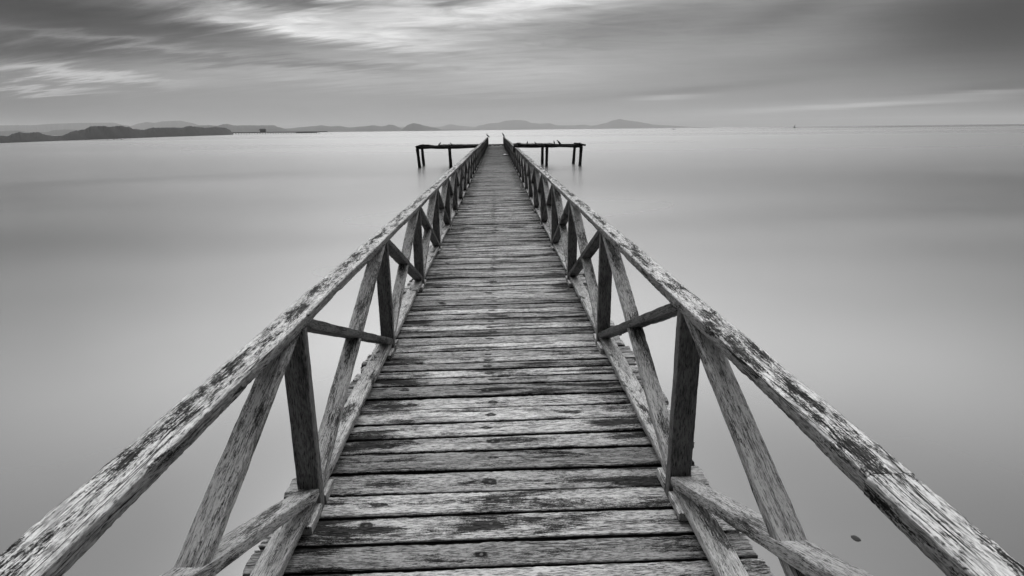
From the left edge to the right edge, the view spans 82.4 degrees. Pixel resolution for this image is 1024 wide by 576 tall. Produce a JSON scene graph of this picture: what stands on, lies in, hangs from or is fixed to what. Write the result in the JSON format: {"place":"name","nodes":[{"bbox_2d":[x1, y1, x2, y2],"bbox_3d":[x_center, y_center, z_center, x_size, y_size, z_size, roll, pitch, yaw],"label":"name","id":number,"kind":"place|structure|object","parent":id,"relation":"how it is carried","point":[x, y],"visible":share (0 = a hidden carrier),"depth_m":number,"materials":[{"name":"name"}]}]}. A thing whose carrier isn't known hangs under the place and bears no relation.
{"place":"outdoors","nodes":[
{"label":"outdoors","id":0,"kind":"place"},
{"bbox_2d":[0,121,202,131],"bbox_3d":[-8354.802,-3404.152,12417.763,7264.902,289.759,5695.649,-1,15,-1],"label":"ridge","id":1,"kind":"structure","parent":0,"point":[80,126],"depth_m":11873.20,"materials":[{"name":"grey"}]},
{"bbox_2d":[0,126,232,142],"bbox_3d":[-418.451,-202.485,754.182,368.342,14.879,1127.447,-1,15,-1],"label":"headland","id":2,"kind":"structure","parent":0,"point":[103,132],"depth_m":495.43,"materials":[{"name":"grey"}]},
{"bbox_2d":[0,124,293,135],"bbox_3d":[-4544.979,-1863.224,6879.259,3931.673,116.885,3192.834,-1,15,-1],"label":"hill","id":3,"kind":"structure","parent":0,"point":[251,128],"depth_m":7056.05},
{"bbox_2d":[288,125,460,131],"bbox_3d":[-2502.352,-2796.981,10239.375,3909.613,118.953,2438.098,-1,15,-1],"label":"shore","id":4,"kind":"structure","parent":0,"point":[372,128],"depth_m":9738.86,"materials":[{"name":"grey"}]},
{"bbox_2d":[401,123,443,130],"bbox_3d":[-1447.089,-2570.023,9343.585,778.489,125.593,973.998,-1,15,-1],"label":"islet","id":5,"kind":"object","parent":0,"point":[414,127],"visible":0.93,"depth_m":9078.43,"materials":[{"name":"grey"}]},
{"bbox_2d":[399,124,473,129],"bbox_3d":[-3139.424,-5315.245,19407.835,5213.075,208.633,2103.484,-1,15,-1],"label":"ridge","id":6,"kind":"structure","parent":0,"point":[451,127],"depth_m":19274.97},
{"bbox_2d":[0,124,1023,575],"bbox_3d":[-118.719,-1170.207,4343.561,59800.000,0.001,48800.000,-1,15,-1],"label":"water","id":7,"kind":"structure","parent":0,"point":[868,280],"depth_m":14.25,"materials":[{"name":"grey liquid"}]},
{"bbox_2d":[232,131,327,134],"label":"shoreline","id":8,"kind":"structure","parent":7,"relation":"in","point":[279,132],"depth_m":1347.63,"materials":[{"name":"grey"}]},
{"bbox_2d":[415,143,585,167],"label":"pier head","id":9,"kind":"object","parent":7,"relation":"in","point":[449,147],"visible":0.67,"depth_m":59.49},
{"bbox_2d":[0,136,1023,575],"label":"wooden pier","id":10,"kind":"structure","parent":7,"relation":"in","point":[498,404],"depth_m":2.52,"materials":[{"name":"grey wood"}]},
{"bbox_2d":[851,535,860,541],"bbox_3d":[3.152,2.313,5.363,0.091,0.059,0.126,-1,15,-1],"label":"rock","id":11,"kind":"object","parent":7,"relation":"in","point":[855,538],"visible":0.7,"depth_m":5.35,"materials":[{"name":"grey stone"}]},
{"bbox_2d":[0,0,1023,128],"label":"sky","id":12,"kind":"structure","parent":0,"point":[286,64],"materials":[{"name":"grey"}]},
{"bbox_2d":[513,143,520,152],"bbox_3d":[0.194,-5.359,22.381,0.344,0.394,0.335,5,16,21],"label":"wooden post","id":13,"kind":"object","parent":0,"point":[516,145],"visible":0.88,"depth_m":22.30,"materials":[{"name":"black wood"}]},
{"bbox_2d":[469,120,588,129],"bbox_3d":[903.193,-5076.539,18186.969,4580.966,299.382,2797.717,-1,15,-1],"label":"flat mountain","id":14,"kind":"structure","parent":0,"point":[515,125],"depth_m":17564.16,"materials":[{"name":"grey"}]},
{"bbox_2d":[576,119,713,128],"bbox_3d":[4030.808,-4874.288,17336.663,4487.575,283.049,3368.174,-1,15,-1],"label":"peaked mountain","id":15,"kind":"structure","parent":0,"point":[619,124],"depth_m":16748.63,"materials":[{"name":"grey"}]}
]}

